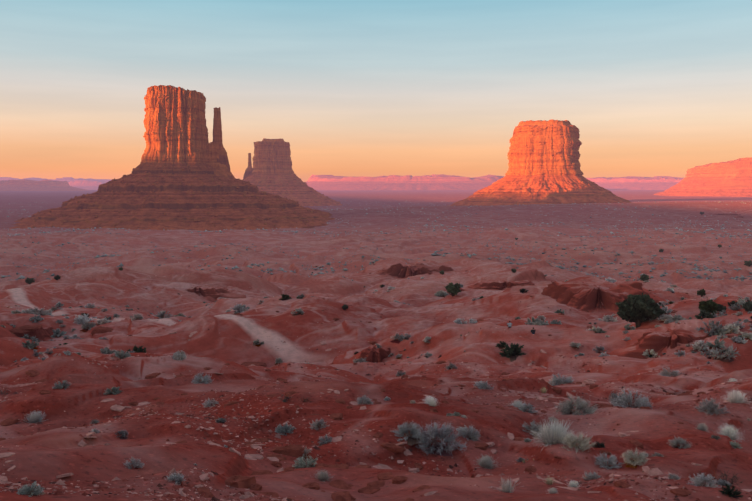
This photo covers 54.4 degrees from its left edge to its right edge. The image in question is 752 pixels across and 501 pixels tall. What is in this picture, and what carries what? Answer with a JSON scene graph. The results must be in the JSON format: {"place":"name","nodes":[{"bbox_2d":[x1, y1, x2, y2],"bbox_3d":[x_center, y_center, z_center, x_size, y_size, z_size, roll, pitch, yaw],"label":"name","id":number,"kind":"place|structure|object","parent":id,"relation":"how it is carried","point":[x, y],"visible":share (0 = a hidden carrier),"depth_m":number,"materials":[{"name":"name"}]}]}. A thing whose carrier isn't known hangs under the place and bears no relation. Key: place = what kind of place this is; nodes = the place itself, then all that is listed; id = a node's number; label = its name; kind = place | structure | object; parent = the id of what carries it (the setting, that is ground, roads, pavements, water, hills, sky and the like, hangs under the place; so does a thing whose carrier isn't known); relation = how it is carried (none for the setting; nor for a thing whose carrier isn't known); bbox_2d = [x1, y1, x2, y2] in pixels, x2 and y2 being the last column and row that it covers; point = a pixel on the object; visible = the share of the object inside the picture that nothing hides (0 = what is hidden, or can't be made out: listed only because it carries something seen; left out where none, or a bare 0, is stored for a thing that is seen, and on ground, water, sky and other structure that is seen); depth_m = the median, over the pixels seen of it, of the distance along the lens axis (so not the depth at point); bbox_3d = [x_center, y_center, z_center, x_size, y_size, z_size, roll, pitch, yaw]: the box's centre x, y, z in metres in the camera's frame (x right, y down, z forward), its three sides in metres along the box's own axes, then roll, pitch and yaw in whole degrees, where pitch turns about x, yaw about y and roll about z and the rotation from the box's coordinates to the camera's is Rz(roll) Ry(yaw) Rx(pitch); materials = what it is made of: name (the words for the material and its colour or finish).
{"place":"outdoors","nodes":[
{"label":"outdoors","id":0,"kind":"place"},
{"bbox_2d":[0,177,110,181],"bbox_3d":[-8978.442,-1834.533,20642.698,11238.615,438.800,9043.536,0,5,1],"label":"mesa","id":1,"kind":"structure","parent":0,"point":[69,179],"depth_m":19670.23,"materials":[{"name":"stone"}]},
{"bbox_2d":[0,190,751,500],"bbox_3d":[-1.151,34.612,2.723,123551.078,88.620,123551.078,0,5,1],"label":"terrain","id":2,"kind":"structure","parent":0,"point":[225,338],"depth_m":81.35,"materials":[{"name":"sand"}]},
{"bbox_2d":[0,418,18,425],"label":"rock","id":3,"kind":"object","parent":2,"relation":"on","point":[8,422],"visible":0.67,"depth_m":23.77,"materials":[{"name":"stone"}]},
{"bbox_2d":[10,324,41,336],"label":"rock","id":4,"kind":"object","parent":2,"relation":"on","point":[21,331],"visible":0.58,"depth_m":120.88,"materials":[{"name":"stone"}]},
{"bbox_2d":[16,481,44,496],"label":"shrub","id":5,"kind":"object","parent":2,"relation":"on","point":[26,490],"visible":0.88,"depth_m":8.61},
{"bbox_2d":[22,340,38,349],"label":"shrub","id":6,"kind":"object","parent":2,"relation":"on","point":[32,345],"visible":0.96,"depth_m":79.27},
{"bbox_2d":[18,410,46,422],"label":"shrub","id":7,"kind":"object","parent":2,"relation":"on","point":[36,417],"visible":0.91,"depth_m":24.17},
{"bbox_2d":[26,370,39,376],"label":"rock","id":8,"kind":"object","parent":2,"relation":"on","point":[32,373],"visible":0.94,"depth_m":46.23,"materials":[{"name":"stone"}]},
{"bbox_2d":[18,327,56,340],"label":"ledge rock","id":9,"kind":"object","parent":2,"relation":"on","point":[43,334],"visible":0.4,"depth_m":121.37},
{"bbox_2d":[28,306,49,315],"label":"shrub","id":10,"kind":"object","parent":2,"relation":"on","point":[36,311],"visible":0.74,"depth_m":133.38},
{"bbox_2d":[0,179,90,190],"bbox_3d":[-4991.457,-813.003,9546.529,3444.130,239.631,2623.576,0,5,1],"label":"mesa","id":11,"kind":"structure","parent":2,"relation":"on","point":[28,185],"depth_m":9176.92,"materials":[{"name":"stone"}]},
{"bbox_2d":[50,328,65,337],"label":"shrub","id":12,"kind":"object","parent":2,"relation":"on","point":[57,333],"visible":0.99,"depth_m":123.24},
{"bbox_2d":[52,380,70,388],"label":"shrub","id":13,"kind":"object","parent":2,"relation":"on","point":[64,385],"visible":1,"depth_m":26.74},
{"bbox_2d":[74,313,92,323],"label":"shrub","id":14,"kind":"object","parent":2,"relation":"on","point":[82,319],"visible":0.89,"depth_m":129.17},
{"bbox_2d":[67,180,106,189],"bbox_3d":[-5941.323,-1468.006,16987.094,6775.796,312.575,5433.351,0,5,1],"label":"mesa","id":15,"kind":"structure","parent":2,"relation":"on","point":[88,185],"depth_m":16207.37,"materials":[{"name":"stone"}]},
{"bbox_2d":[80,321,97,331],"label":"shrub","id":16,"kind":"object","parent":2,"relation":"on","point":[86,327],"visible":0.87,"depth_m":123.27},
{"bbox_2d":[91,326,112,335],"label":"rock","id":17,"kind":"object","parent":2,"relation":"on","point":[99,329],"visible":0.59,"depth_m":118.29,"materials":[{"name":"stone"}]},
{"bbox_2d":[100,347,117,353],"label":"shrub","id":18,"kind":"object","parent":2,"relation":"on","point":[105,350],"visible":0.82,"depth_m":93.11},
{"bbox_2d":[104,386,121,394],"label":"shrub","id":19,"kind":"object","parent":2,"relation":"on","point":[115,390],"visible":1,"depth_m":26.48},
{"bbox_2d":[110,404,124,411],"bbox_3d":[-8.834,5.381,24.985,0.500,0.040,0.358,4,26,-9],"label":"rock slab","id":20,"kind":"object","parent":2,"relation":"on","point":[116,407],"visible":1,"depth_m":24.96,"materials":[{"name":"stone"}]},
{"bbox_2d":[111,350,130,358],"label":"shrub","id":21,"kind":"object","parent":2,"relation":"on","point":[120,356],"visible":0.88,"depth_m":65.00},
{"bbox_2d":[115,430,127,438],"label":"shrub","id":22,"kind":"object","parent":2,"relation":"on","point":[122,434],"visible":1,"depth_m":17.95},
{"bbox_2d":[123,457,143,468],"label":"shrub","id":23,"kind":"object","parent":2,"relation":"on","point":[138,463],"visible":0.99,"depth_m":13.28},
{"bbox_2d":[127,345,146,352],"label":"shrub","id":24,"kind":"object","parent":2,"relation":"on","point":[136,349],"visible":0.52,"depth_m":97.29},
{"bbox_2d":[153,310,173,318],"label":"shrub","id":25,"kind":"object","parent":2,"relation":"on","point":[161,314],"visible":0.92,"depth_m":124.50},
{"bbox_2d":[10,85,335,230],"bbox_3d":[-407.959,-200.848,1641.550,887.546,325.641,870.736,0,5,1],"label":"butte","id":26,"kind":"object","parent":2,"relation":"on","point":[176,133],"visible":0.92,"depth_m":1510.15,"materials":[{"name":"stone"}]},
{"bbox_2d":[18,163,332,228],"bbox_3d":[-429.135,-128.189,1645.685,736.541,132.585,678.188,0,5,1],"label":"mitten butte boulders","id":27,"kind":"object","parent":26,"relation":"on","point":[175,198],"visible":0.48,"depth_m":1496.74,"materials":[{"name":"stone"}]},
{"bbox_2d":[205,140,234,178],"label":"rock formation","id":28,"kind":"object","parent":26,"relation":"on","point":[213,148],"visible":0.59,"depth_m":1613.83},
{"bbox_2d":[213,107,230,171],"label":"rock spire","id":29,"kind":"structure","parent":26,"relation":"on","point":[217,136],"depth_m":1627.61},
{"bbox_2d":[165,472,184,483],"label":"shrub","id":30,"kind":"object","parent":2,"relation":"on","point":[178,479],"visible":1,"depth_m":10.23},
{"bbox_2d":[191,371,211,383],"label":"shrub","id":31,"kind":"object","parent":2,"relation":"on","point":[204,379],"visible":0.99,"depth_m":29.81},
{"bbox_2d":[195,486,213,497],"bbox_3d":[-2.411,3.388,10.140,0.369,0.090,0.269,12,18,37],"label":"rock","id":32,"kind":"object","parent":2,"relation":"on","point":[206,491],"visible":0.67,"depth_m":10.15,"materials":[{"name":"stone"}]},
{"bbox_2d":[202,398,217,407],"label":"shrub","id":33,"kind":"object","parent":2,"relation":"on","point":[208,403],"visible":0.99,"depth_m":24.23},
{"bbox_2d":[184,285,245,301],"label":"ledge rock","id":34,"kind":"object","parent":2,"relation":"on","point":[209,293],"visible":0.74,"depth_m":202.12,"materials":[{"name":"stone"}]},
{"bbox_2d":[230,303,247,312],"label":"shrub","id":35,"kind":"object","parent":2,"relation":"on","point":[237,308],"visible":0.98,"depth_m":126.56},
{"bbox_2d":[224,474,255,487],"bbox_3d":[-2.072,3.534,10.962,0.404,0.307,0.581,-7,-7,31],"label":"rock","id":36,"kind":"object","parent":2,"relation":"on","point":[239,481],"visible":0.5,"depth_m":10.86,"materials":[{"name":"stone"}]},
{"bbox_2d":[241,362,266,366],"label":"rock","id":37,"kind":"object","parent":2,"relation":"on","point":[255,363],"visible":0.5,"depth_m":97.44,"materials":[{"name":"stone"}]},
{"bbox_2d":[249,483,261,490],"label":"rock","id":38,"kind":"object","parent":2,"relation":"on","point":[256,486],"visible":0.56,"depth_m":10.91,"materials":[{"name":"stone"}]},
{"bbox_2d":[250,470,272,475],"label":"rock","id":39,"kind":"object","parent":2,"relation":"on","point":[260,472],"visible":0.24,"depth_m":13.91,"materials":[{"name":"stone"}]},
{"bbox_2d":[265,454,286,460],"bbox_3d":[-2.312,4.709,16.443,0.494,0.127,0.532,2,5,20],"label":"rock","id":40,"kind":"object","parent":2,"relation":"on","point":[280,457],"visible":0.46,"depth_m":16.50,"materials":[{"name":"stone"}]},
{"bbox_2d":[275,422,295,435],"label":"shrub","id":41,"kind":"object","parent":2,"relation":"on","point":[281,429],"visible":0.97,"depth_m":20.30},
{"bbox_2d":[272,444,303,457],"bbox_3d":[-2.103,4.767,17.133,0.862,0.384,0.475,-5,-2,1],"label":"rock","id":42,"kind":"object","parent":2,"relation":"on","point":[296,451],"visible":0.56,"depth_m":16.97,"materials":[{"name":"stone"}]},
{"bbox_2d":[243,138,341,205],"bbox_3d":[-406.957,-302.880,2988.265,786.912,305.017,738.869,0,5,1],"label":"butte","id":43,"kind":"object","parent":2,"relation":"on","point":[272,157],"visible":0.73,"depth_m":2933.24,"materials":[{"name":"stone"}]},
{"bbox_2d":[243,153,252,179],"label":"rock spire","id":44,"kind":"structure","parent":43,"relation":"on","point":[249,170],"depth_m":2965.40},
{"bbox_2d":[249,173,339,205],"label":"mitten butte boulders","id":45,"kind":"object","parent":43,"relation":"on","point":[272,177],"visible":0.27,"depth_m":2913.36,"materials":[{"name":"stone"}]},
{"bbox_2d":[292,453,317,468],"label":"shrub","id":46,"kind":"object","parent":2,"relation":"on","point":[300,463],"visible":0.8,"depth_m":14.71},
{"bbox_2d":[302,482,319,489],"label":"rock","id":47,"kind":"object","parent":2,"relation":"on","point":[313,485],"visible":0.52,"depth_m":11.56,"materials":[{"name":"stone"}]},
{"bbox_2d":[309,419,328,429],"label":"shrub","id":48,"kind":"object","parent":2,"relation":"on","point":[319,425],"visible":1,"depth_m":20.16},
{"bbox_2d":[314,470,332,480],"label":"shrub","id":49,"kind":"object","parent":2,"relation":"on","point":[322,476],"visible":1,"depth_m":12.71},
{"bbox_2d":[318,434,331,445],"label":"shrub","id":50,"kind":"object","parent":2,"relation":"on","point":[322,441],"visible":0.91,"depth_m":18.74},
{"bbox_2d":[329,413,342,419],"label":"rock","id":51,"kind":"object","parent":2,"relation":"on","point":[336,416],"visible":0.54,"depth_m":21.33,"materials":[{"name":"stone"}]},
{"bbox_2d":[329,479,350,489],"bbox_3d":[-0.604,4.031,12.368,0.311,0.115,0.578,-6,9,-25],"label":"rock","id":52,"kind":"object","parent":2,"relation":"on","point":[340,484],"visible":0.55,"depth_m":12.41,"materials":[{"name":"stone"}]},
{"bbox_2d":[331,491,351,500],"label":"rock","id":53,"kind":"object","parent":2,"relation":"on","point":[341,496],"visible":0.99,"depth_m":10.99,"materials":[{"name":"stone"}]},
{"bbox_2d":[355,395,373,404],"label":"shrub","id":54,"kind":"object","parent":2,"relation":"on","point":[367,402],"visible":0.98,"depth_m":23.61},
{"bbox_2d":[358,485,379,493],"bbox_3d":[-0.095,3.958,11.942,0.346,0.157,0.363,1,4,33],"label":"rock","id":55,"kind":"object","parent":2,"relation":"on","point":[369,489],"visible":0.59,"depth_m":11.90,"materials":[{"name":"stone"}]},
{"bbox_2d":[0,261,738,378],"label":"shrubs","id":56,"kind":"object","parent":2,"relation":"on","point":[366,322],"visible":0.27,"depth_m":101.20,"materials":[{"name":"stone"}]},
{"bbox_2d":[358,346,390,362],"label":"ledge rock","id":57,"kind":"object","parent":2,"relation":"on","point":[374,354],"visible":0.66,"depth_m":85.43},
{"bbox_2d":[0,343,751,500],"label":"pebbles","id":58,"kind":"object","parent":2,"relation":"on","point":[248,494],"visible":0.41,"depth_m":18.32,"materials":[{"name":"gravel"}]},
{"bbox_2d":[0,227,751,283],"bbox_3d":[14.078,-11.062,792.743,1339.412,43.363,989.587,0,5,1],"label":"shrubs","id":59,"kind":"object","parent":2,"relation":"on","point":[742,277],"visible":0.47,"depth_m":471.99,"materials":[{"name":"plant"}]},
{"bbox_2d":[367,480,384,487],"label":"rock","id":60,"kind":"object","parent":2,"relation":"on","point":[378,484],"visible":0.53,"depth_m":12.20,"materials":[{"name":"stone"}]},
{"bbox_2d":[1,201,751,238],"bbox_3d":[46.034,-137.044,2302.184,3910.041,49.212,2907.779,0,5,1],"label":"shrubs","id":61,"kind":"object","parent":2,"relation":"on","point":[460,225],"visible":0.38,"depth_m":1313.45,"materials":[{"name":"plant"}]},
{"bbox_2d":[377,472,393,479],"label":"rock","id":62,"kind":"object","parent":2,"relation":"on","point":[385,476],"visible":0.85,"depth_m":12.49,"materials":[{"name":"stone"}]},
{"bbox_2d":[380,442,405,453],"bbox_3d":[0.422,4.944,18.347,0.612,0.192,0.587,9,-1,15],"label":"rock","id":63,"kind":"object","parent":2,"relation":"on","point":[392,447],"visible":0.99,"depth_m":18.14,"materials":[{"name":"stone"}]},
{"bbox_2d":[389,332,403,343],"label":"shrub","id":64,"kind":"object","parent":2,"relation":"on","point":[399,338],"visible":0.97,"depth_m":88.23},
{"bbox_2d":[392,476,407,483],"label":"rock","id":65,"kind":"object","parent":2,"relation":"on","point":[399,479],"visible":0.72,"depth_m":12.17,"materials":[{"name":"stone"}]},
{"bbox_2d":[306,174,503,189],"bbox_3d":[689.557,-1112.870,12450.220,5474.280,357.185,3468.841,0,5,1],"label":"mesa","id":66,"kind":"structure","parent":2,"relation":"on","point":[398,182],"depth_m":11621.02,"materials":[{"name":"stone"}]},
{"bbox_2d":[391,421,423,445],"bbox_3d":[0.851,4.675,19.008,0.926,0.552,1.020,-2,5,-18],"label":"shrub","id":67,"kind":"object","parent":2,"relation":"on","point":[412,439],"visible":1,"depth_m":18.92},
{"bbox_2d":[377,263,453,278],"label":"ledge rock","id":68,"kind":"object","parent":2,"relation":"on","point":[399,270],"visible":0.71,"depth_m":277.17,"materials":[{"name":"stone"}]},
{"bbox_2d":[415,422,466,455],"bbox_3d":[1.627,4.836,18.953,1.572,0.920,1.596,3,6,32],"label":"shrub","id":69,"kind":"object","parent":2,"relation":"on","point":[440,448],"visible":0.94,"depth_m":18.86,"materials":[{"name":"plant"}]},
{"bbox_2d":[444,282,460,295],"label":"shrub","id":70,"kind":"object","parent":2,"relation":"on","point":[453,290],"visible":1,"depth_m":167.54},
{"bbox_2d":[458,425,479,441],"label":"shrub","id":71,"kind":"object","parent":2,"relation":"on","point":[471,432],"visible":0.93,"depth_m":19.69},
{"bbox_2d":[474,443,488,449],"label":"rock","id":72,"kind":"object","parent":2,"relation":"on","point":[482,446],"visible":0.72,"depth_m":19.16,"materials":[{"name":"stone"}]},
{"bbox_2d":[477,380,493,389],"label":"shrub","id":73,"kind":"object","parent":2,"relation":"on","point":[484,386],"visible":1,"depth_m":34.89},
{"bbox_2d":[476,455,497,468],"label":"shrub","id":74,"kind":"object","parent":2,"relation":"on","point":[485,462],"visible":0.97,"depth_m":17.97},
{"bbox_2d":[459,280,535,290],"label":"ledge rock","id":75,"kind":"object","parent":2,"relation":"on","point":[496,285],"visible":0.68,"depth_m":184.05,"materials":[{"name":"stone"}]},
{"bbox_2d":[491,478,518,492],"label":"grass tuft","id":76,"kind":"object","parent":2,"relation":"on","point":[507,486],"visible":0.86,"depth_m":11.40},
{"bbox_2d":[498,343,525,361],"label":"shrub","id":77,"kind":"object","parent":2,"relation":"on","point":[513,353],"visible":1,"depth_m":75.39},
{"bbox_2d":[517,402,536,412],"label":"shrub","id":78,"kind":"object","parent":2,"relation":"on","point":[530,408],"visible":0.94,"depth_m":24.10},
{"bbox_2d":[521,421,543,437],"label":"shrub","id":79,"kind":"object","parent":2,"relation":"on","point":[537,430],"visible":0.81,"depth_m":22.30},
{"bbox_2d":[448,119,631,205],"bbox_3d":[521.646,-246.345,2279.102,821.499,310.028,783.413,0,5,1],"label":"butte","id":80,"kind":"object","parent":2,"relation":"on","point":[548,150],"visible":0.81,"depth_m":2179.53,"materials":[{"name":"stone"}]},
{"bbox_2d":[529,417,586,448],"bbox_3d":[4.494,4.644,18.229,1.612,0.860,1.604,2,5,26],"label":"grass tuft","id":81,"kind":"object","parent":2,"relation":"on","point":[551,436],"visible":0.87,"depth_m":18.21,"materials":[{"name":"plant"}]},
{"bbox_2d":[547,373,573,385],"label":"shrub","id":82,"kind":"object","parent":2,"relation":"on","point":[558,381],"visible":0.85,"depth_m":56.11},
{"bbox_2d":[555,394,598,414],"bbox_3d":[6.942,5.415,25.226,1.784,0.930,1.546,2,5,26],"label":"shrub","id":83,"kind":"object","parent":2,"relation":"on","point":[581,405],"visible":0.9,"depth_m":25.17,"materials":[{"name":"plant"}]},
{"bbox_2d":[559,430,595,451],"bbox_3d":[4.797,4.601,17.601,0.969,0.550,0.961,3,6,36],"label":"grass tuft","id":84,"kind":"object","parent":2,"relation":"on","point":[572,441],"visible":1,"depth_m":17.52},
{"bbox_2d":[583,471,600,480],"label":"shrub","id":85,"kind":"object","parent":2,"relation":"on","point":[590,476],"visible":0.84,"depth_m":14.17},
{"bbox_2d":[541,281,648,315],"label":"ledge rock","id":86,"kind":"object","parent":2,"relation":"on","point":[584,296],"visible":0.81,"depth_m":120.98,"materials":[{"name":"stone"}]},
{"bbox_2d":[594,452,622,469],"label":"shrub","id":87,"kind":"object","parent":2,"relation":"on","point":[610,460],"visible":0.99,"depth_m":16.69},
{"bbox_2d":[601,313,617,321],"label":"shrub","id":88,"kind":"object","parent":2,"relation":"on","point":[608,319],"visible":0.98,"depth_m":97.18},
{"bbox_2d":[614,480,630,487],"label":"rock","id":89,"kind":"object","parent":2,"relation":"on","point":[622,483],"visible":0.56,"depth_m":12.92,"materials":[{"name":"stone"}]},
{"bbox_2d":[609,388,652,408],"bbox_3d":[9.145,5.354,26.148,1.626,0.897,1.700,-1,5,-12],"label":"shrub","id":90,"kind":"object","parent":2,"relation":"on","point":[624,401],"visible":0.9,"depth_m":26.10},
{"bbox_2d":[586,176,683,189],"bbox_3d":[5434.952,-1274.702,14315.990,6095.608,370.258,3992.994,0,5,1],"label":"mesa","id":91,"kind":"structure","parent":2,"relation":"on","point":[641,183],"depth_m":13508.68,"materials":[{"name":"stone"}]},
{"bbox_2d":[622,448,648,467],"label":"grass tuft","id":92,"kind":"object","parent":2,"relation":"on","point":[634,462],"visible":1,"depth_m":16.43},
{"bbox_2d":[629,439,643,448],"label":"rock","id":93,"kind":"object","parent":2,"relation":"on","point":[636,442],"visible":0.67,"depth_m":19.30,"materials":[{"name":"stone"}]},
{"bbox_2d":[615,292,665,327],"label":"juniper tree","id":94,"kind":"object","parent":2,"relation":"on","point":[637,309],"visible":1,"depth_m":87.65,"materials":[{"name":"plant"}]},
{"bbox_2d":[647,468,662,475],"bbox_3d":[6.070,4.795,15.802,0.516,0.050,0.370,-15,17,-36],"label":"rock slab","id":95,"kind":"object","parent":2,"relation":"on","point":[654,471],"visible":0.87,"depth_m":15.77,"materials":[{"name":"stone"}]},
{"bbox_2d":[608,328,709,358],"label":"ledge rock","id":96,"kind":"object","parent":2,"relation":"on","point":[657,342],"visible":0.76,"depth_m":72.91,"materials":[{"name":"stone"}]},
{"bbox_2d":[658,366,679,376],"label":"shrub","id":97,"kind":"object","parent":2,"relation":"on","point":[665,372],"visible":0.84,"depth_m":50.58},
{"bbox_2d":[669,435,690,448],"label":"shrub","id":98,"kind":"object","parent":2,"relation":"on","point":[681,441],"visible":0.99,"depth_m":19.25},
{"bbox_2d":[670,488,691,496],"bbox_3d":[5.160,4.109,12.324,0.372,0.130,0.320,4,4,-33],"label":"rock","id":99,"kind":"object","parent":2,"relation":"on","point":[680,492],"visible":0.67,"depth_m":12.27,"materials":[{"name":"stone"}]},
{"bbox_2d":[690,340,708,352],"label":"shrub","id":100,"kind":"object","parent":2,"relation":"on","point":[700,344],"visible":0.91,"depth_m":70.38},
{"bbox_2d":[654,157,751,196],"bbox_3d":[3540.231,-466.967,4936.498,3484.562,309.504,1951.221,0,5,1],"label":"mesa","id":101,"kind":"structure","parent":2,"relation":"on","point":[732,178],"depth_m":4807.25,"materials":[{"name":"stone"}]},
{"bbox_2d":[688,473,721,487],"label":"shrub","id":102,"kind":"object","parent":2,"relation":"on","point":[708,480],"visible":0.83,"depth_m":13.03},
{"bbox_2d":[695,309,714,317],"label":"shrub","id":103,"kind":"object","parent":2,"relation":"on","point":[703,314],"visible":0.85,"depth_m":78.35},
{"bbox_2d":[698,298,717,313],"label":"juniper tree","id":104,"kind":"object","parent":2,"relation":"on","point":[709,305],"visible":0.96,"depth_m":88.95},
{"bbox_2d":[694,397,730,414],"bbox_3d":[11.226,5.209,24.464,1.172,0.634,1.064,-3,6,-32],"label":"shrub","id":105,"kind":"object","parent":2,"relation":"on","point":[711,407],"visible":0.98,"depth_m":24.38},
{"bbox_2d":[695,320,732,335],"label":"shrub","id":106,"kind":"object","parent":2,"relation":"on","point":[714,327],"visible":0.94,"depth_m":73.97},
{"bbox_2d":[706,338,726,350],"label":"shrub","id":107,"kind":"object","parent":2,"relation":"on","point":[718,344],"visible":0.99,"depth_m":69.76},
{"bbox_2d":[708,345,739,361],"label":"shrub","id":108,"kind":"object","parent":2,"relation":"on","point":[723,357],"visible":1,"depth_m":67.96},
{"bbox_2d":[713,467,743,488],"bbox_3d":[6.393,4.169,13.316,0.753,0.426,0.712,-4,6,-38],"label":"shrub","id":109,"kind":"object","parent":2,"relation":"on","point":[734,477],"visible":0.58,"depth_m":13.38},
{"bbox_2d":[715,423,744,441],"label":"grass tuft","id":110,"kind":"object","parent":2,"relation":"on","point":[730,432],"visible":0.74,"depth_m":21.13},
{"bbox_2d":[719,484,742,498],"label":"shrub","id":111,"kind":"object","parent":2,"relation":"on","point":[729,491],"visible":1,"depth_m":12.32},
{"bbox_2d":[721,322,742,333],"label":"shrub","id":112,"kind":"object","parent":2,"relation":"on","point":[729,327],"visible":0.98,"depth_m":73.14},
{"bbox_2d":[721,389,749,403],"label":"grass tuft","id":113,"kind":"object","parent":2,"relation":"on","point":[734,397],"visible":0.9,"depth_m":26.57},
{"bbox_2d":[743,300,751,311],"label":"shrub","id":114,"kind":"object","parent":2,"relation":"on","point":[747,305],"visible":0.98,"depth_m":87.02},
{"bbox_2d":[0,0,751,181],"label":"sky","id":115,"kind":"structure","parent":0,"point":[355,88],"materials":[{"name":"blue"}]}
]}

